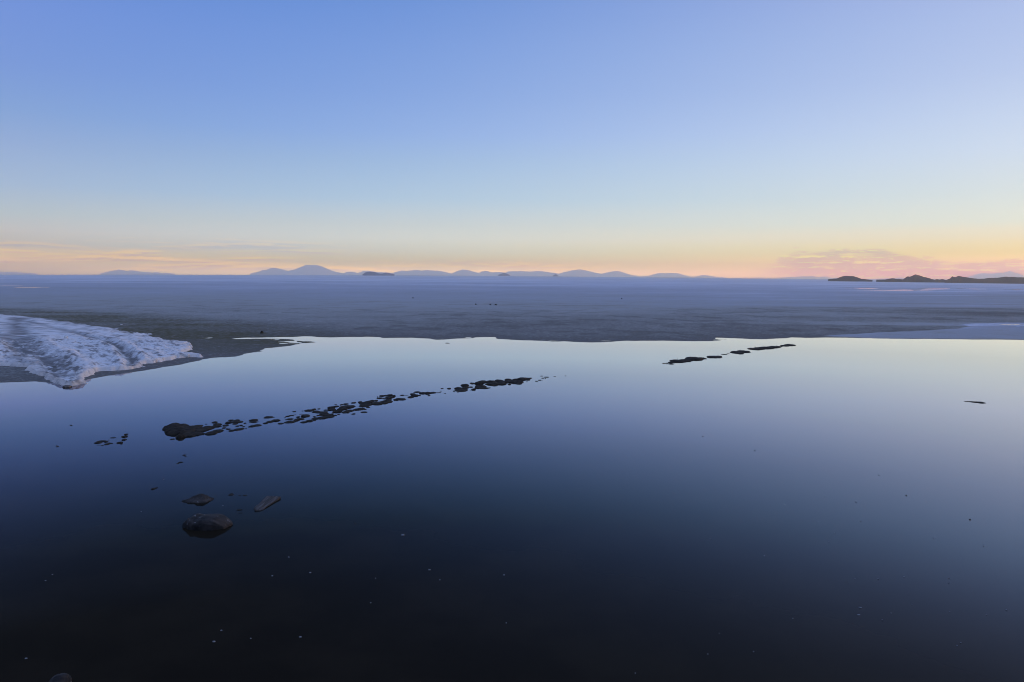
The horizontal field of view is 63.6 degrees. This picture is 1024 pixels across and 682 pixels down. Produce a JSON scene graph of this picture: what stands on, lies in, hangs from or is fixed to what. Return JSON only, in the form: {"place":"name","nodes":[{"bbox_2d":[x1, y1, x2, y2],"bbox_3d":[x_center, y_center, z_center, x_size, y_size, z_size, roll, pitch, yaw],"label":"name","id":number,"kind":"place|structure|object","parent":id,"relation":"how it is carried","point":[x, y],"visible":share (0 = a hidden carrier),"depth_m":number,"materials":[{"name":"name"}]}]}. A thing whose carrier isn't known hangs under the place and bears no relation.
{"place":"outdoors","nodes":[
{"label":"outdoors","id":0,"kind":"place"},
{"bbox_2d":[0,272,37,273],"bbox_3d":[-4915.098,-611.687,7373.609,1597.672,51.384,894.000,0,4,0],"label":"mountain","id":1,"kind":"structure","parent":0,"point":[13,273],"depth_m":7258.43,"materials":[{"name":"stone"}]},
{"bbox_2d":[101,269,173,273],"bbox_3d":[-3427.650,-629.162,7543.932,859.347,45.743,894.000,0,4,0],"label":"mountain","id":2,"kind":"structure","parent":0,"point":[118,271],"depth_m":7381.66,"materials":[{"name":"stone"}]},
{"bbox_2d":[251,265,342,274],"bbox_3d":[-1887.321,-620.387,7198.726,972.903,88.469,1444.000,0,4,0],"label":"mountain","id":3,"kind":"structure","parent":0,"point":[312,270],"depth_m":6903.93,"materials":[{"name":"stone"}]},
{"bbox_2d":[342,272,359,274],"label":"mountain","id":4,"kind":"structure","parent":0,"point":[350,273],"depth_m":6920.56,"materials":[{"name":"stone"}]},
{"bbox_2d":[359,271,391,274],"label":"mountain","id":5,"kind":"structure","parent":0,"point":[362,273],"depth_m":8275.93,"materials":[{"name":"stone"}]},
{"bbox_2d":[363,272,394,275],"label":"island","id":6,"kind":"structure","parent":0,"point":[375,274],"depth_m":2555.14,"materials":[{"name":"stone"}]},
{"bbox_2d":[0,274,796,278],"bbox_3d":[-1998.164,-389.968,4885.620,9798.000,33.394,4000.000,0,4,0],"label":"distant mountains","id":7,"kind":"structure","parent":0,"point":[303,274],"depth_m":3620.63,"materials":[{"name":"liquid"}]},
{"bbox_2d":[392,270,450,274],"bbox_3d":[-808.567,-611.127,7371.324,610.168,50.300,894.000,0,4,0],"label":"mountain","id":8,"kind":"structure","parent":0,"point":[420,272],"depth_m":7180.53,"materials":[{"name":"stone"}]},
{"bbox_2d":[447,269,484,274],"bbox_3d":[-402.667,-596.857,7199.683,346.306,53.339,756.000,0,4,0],"label":"mountain","id":9,"kind":"structure","parent":0,"point":[464,272],"depth_m":7064.68,"materials":[{"name":"grey stone"}]},
{"bbox_2d":[480,271,503,275],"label":"mountain","id":10,"kind":"structure","parent":0,"point":[490,273],"depth_m":7346.68,"materials":[{"name":"stone"}]},
{"bbox_2d":[471,377,531,389],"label":"mud ridge","id":11,"kind":"structure","parent":0,"point":[502,382],"depth_m":23.49,"materials":[{"name":"brown soil"}]},
{"bbox_2d":[0,285,1023,681],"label":"water","id":12,"kind":"structure","parent":0,"point":[574,511],"depth_m":10.46,"materials":[{"name":"blue liquid"}]},
{"bbox_2d":[49,673,71,681],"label":"rock","id":13,"kind":"object","parent":12,"relation":"in","point":[63,677],"visible":1,"depth_m":6.06,"materials":[{"name":"grey stone"}]},
{"bbox_2d":[94,440,107,443],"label":"mud clod","id":14,"kind":"object","parent":12,"relation":"on","point":[100,441],"visible":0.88,"depth_m":14.87,"materials":[{"name":"black soil"}]},
{"bbox_2d":[162,423,223,439],"bbox_3d":[-6.192,1.723,16.013,1.170,0.132,1.688,-1,5,-21],"label":"rock","id":15,"kind":"object","parent":12,"relation":"on","point":[179,430],"visible":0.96,"depth_m":15.88,"materials":[{"name":"black stone"}]},
{"bbox_2d":[182,494,213,502],"bbox_3d":[-4.190,2.114,11.056,0.448,0.137,0.343,0,4,0],"label":"rock","id":16,"kind":"object","parent":12,"relation":"on","point":[200,498],"visible":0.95,"depth_m":11.01,"materials":[{"name":"grey stone"}]},
{"bbox_2d":[182,513,232,530],"bbox_3d":[-3.659,2.227,9.951,0.576,0.265,0.420,0,4,0],"label":"boulder","id":17,"kind":"object","parent":12,"relation":"in","point":[202,522],"visible":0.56,"depth_m":9.81,"materials":[{"name":"grey stone"}]},
{"bbox_2d":[225,419,242,424],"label":"mud clod","id":18,"kind":"object","parent":12,"relation":"on","point":[236,421],"visible":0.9,"depth_m":16.95,"materials":[{"name":"black soil"}]},
{"bbox_2d":[229,428,243,431],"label":"mud clod","id":19,"kind":"object","parent":12,"relation":"in","point":[236,429],"visible":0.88,"depth_m":16.12,"materials":[{"name":"black soil"}]},
{"bbox_2d":[249,419,257,422],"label":"mud clod","id":20,"kind":"object","parent":12,"relation":"on","point":[253,420],"visible":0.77,"depth_m":17.12,"materials":[{"name":"black soil"}]},
{"bbox_2d":[253,496,280,511],"bbox_3d":[-3.260,2.147,10.868,0.196,0.054,0.662,1,4,5],"label":"rock","id":21,"kind":"object","parent":12,"relation":"on","point":[265,502],"visible":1,"depth_m":10.90,"materials":[{"name":"grey stone"}]},
{"bbox_2d":[263,419,280,423],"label":"mud clod","id":22,"kind":"object","parent":12,"relation":"on","point":[273,420],"visible":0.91,"depth_m":17.08,"materials":[{"name":"black soil"}]},
{"bbox_2d":[284,418,303,422],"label":"mud clod","id":23,"kind":"object","parent":12,"relation":"on","point":[295,420],"visible":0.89,"depth_m":17.17,"materials":[{"name":"brown soil"}]},
{"bbox_2d":[304,408,327,412],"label":"mud clod","id":24,"kind":"object","parent":12,"relation":"on","point":[309,410],"visible":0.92,"depth_m":18.35,"materials":[{"name":"brown soil"}]},
{"bbox_2d":[312,413,336,419],"bbox_3d":[-4.035,1.632,17.786,0.500,0.076,0.888,0,4,0],"label":"mud clod","id":25,"kind":"object","parent":12,"relation":"on","point":[325,415],"visible":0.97,"depth_m":17.70,"materials":[{"name":"brown soil"}]},
{"bbox_2d":[325,406,338,410],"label":"mud clod","id":26,"kind":"object","parent":12,"relation":"on","point":[331,408],"visible":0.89,"depth_m":18.75,"materials":[{"name":"brown soil"}]},
{"bbox_2d":[333,405,355,412],"bbox_3d":[-3.775,1.556,18.751,0.495,0.083,1.136,0,4,0],"label":"mud clod","id":27,"kind":"object","parent":12,"relation":"on","point":[341,408],"visible":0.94,"depth_m":18.67,"materials":[{"name":"brown soil"}]},
{"bbox_2d":[358,399,392,407],"bbox_3d":[-3.339,1.482,19.726,0.793,0.089,1.376,3,5,26],"label":"mud clod","id":28,"kind":"object","parent":12,"relation":"on","point":[366,404],"visible":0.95,"depth_m":19.60,"materials":[{"name":"brown soil"}]},
{"bbox_2d":[377,394,395,398],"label":"mud clod","id":29,"kind":"object","parent":12,"relation":"on","point":[390,396],"visible":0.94,"depth_m":20.64,"materials":[{"name":"brown soil"}]},
{"bbox_2d":[408,391,440,397],"bbox_3d":[-2.449,1.372,21.265,0.709,0.087,1.284,3,5,33],"label":"mud clod","id":30,"kind":"object","parent":12,"relation":"on","point":[413,394],"visible":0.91,"depth_m":21.29,"materials":[{"name":"brown soil"}]},
{"bbox_2d":[454,384,468,391],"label":"mud clod","id":31,"kind":"object","parent":12,"relation":"on","point":[461,389],"visible":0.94,"depth_m":22.21,"materials":[{"name":"brown soil"}]},
{"bbox_2d":[0,275,1023,386],"bbox_3d":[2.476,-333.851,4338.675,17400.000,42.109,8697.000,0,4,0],"label":"salt flat","id":32,"kind":"structure","parent":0,"point":[198,311],"depth_m":80.67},
{"bbox_2d":[0,314,202,385],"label":"salt crust","id":33,"kind":"structure","parent":32,"relation":"on","point":[38,346],"depth_m":31.51},
{"bbox_2d":[0,0,1023,278],"label":"sky","id":34,"kind":"structure","parent":0,"point":[863,139],"materials":[{"name":"blue"}]},
{"bbox_2d":[506,271,556,275],"bbox_3d":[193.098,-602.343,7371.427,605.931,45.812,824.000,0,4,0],"label":"mountain","id":35,"kind":"structure","parent":0,"point":[526,273],"depth_m":7169.55,"materials":[{"name":"stone"}]},
{"bbox_2d":[556,269,605,275],"bbox_3d":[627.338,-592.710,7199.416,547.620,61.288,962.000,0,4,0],"label":"mountain","id":36,"kind":"structure","parent":0,"point":[578,272],"depth_m":7003.55,"materials":[{"name":"stone"}]},
{"bbox_2d":[602,271,639,276],"bbox_3d":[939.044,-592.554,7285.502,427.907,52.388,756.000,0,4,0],"label":"mountain","id":37,"kind":"structure","parent":0,"point":[618,273],"depth_m":7125.67,"materials":[{"name":"blue stone"}]},
{"bbox_2d":[640,273,692,276],"bbox_3d":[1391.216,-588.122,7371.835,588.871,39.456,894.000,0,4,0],"label":"mountain","id":38,"kind":"structure","parent":0,"point":[667,275],"depth_m":7191.39,"materials":[{"name":"stone"}]},
{"bbox_2d":[662,357,706,363],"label":"mud ridge","id":39,"kind":"structure","parent":0,"point":[688,359],"depth_m":30.46,"materials":[{"name":"brown soil"}]},
{"bbox_2d":[695,275,724,277],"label":"hill","id":40,"kind":"structure","parent":0,"point":[709,276],"depth_m":7277.40,"materials":[{"name":"stone"}]},
{"bbox_2d":[707,356,722,357],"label":"mud ridge","id":41,"kind":"structure","parent":0,"point":[714,357],"depth_m":31.83,"materials":[{"name":"brown soil"}]},
{"bbox_2d":[730,350,749,353],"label":"mud ridge","id":42,"kind":"structure","parent":0,"point":[739,351],"depth_m":34.02,"materials":[{"name":"black soil"}]},
{"bbox_2d":[747,345,781,349],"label":"mud ridge","id":43,"kind":"structure","parent":0,"point":[764,347],"depth_m":36.10,"materials":[{"name":"black soil"}]},
{"bbox_2d":[744,276,837,278],"bbox_3d":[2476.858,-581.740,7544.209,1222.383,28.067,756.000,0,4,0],"label":"hill","id":44,"kind":"structure","parent":0,"point":[806,277],"depth_m":7389.62,"materials":[{"name":"stone"}]},
{"bbox_2d":[828,276,871,281],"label":"island","id":45,"kind":"structure","parent":0,"point":[849,278],"depth_m":1270.17,"materials":[{"name":"stone"}]},
{"bbox_2d":[868,278,946,279],"bbox_3d":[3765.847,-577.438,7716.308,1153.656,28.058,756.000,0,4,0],"label":"hill","id":46,"kind":"structure","parent":0,"point":[890,278],"depth_m":7564.45,"materials":[{"name":"stone"}]},
{"bbox_2d":[876,274,944,282],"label":"island","id":47,"kind":"structure","parent":0,"point":[916,278],"depth_m":1220.58,"materials":[{"name":"grey stone"}]},
{"bbox_2d":[945,276,1023,283],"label":"headland","id":48,"kind":"structure","parent":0,"point":[1000,280],"depth_m":1158.66,"materials":[{"name":"stone"}]},
{"bbox_2d":[968,271,1023,278],"bbox_3d":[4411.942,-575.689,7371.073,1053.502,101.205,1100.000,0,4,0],"label":"mountain","id":49,"kind":"structure","parent":0,"point":[995,275],"depth_m":7231.83,"materials":[{"name":"stone"}]}
]}

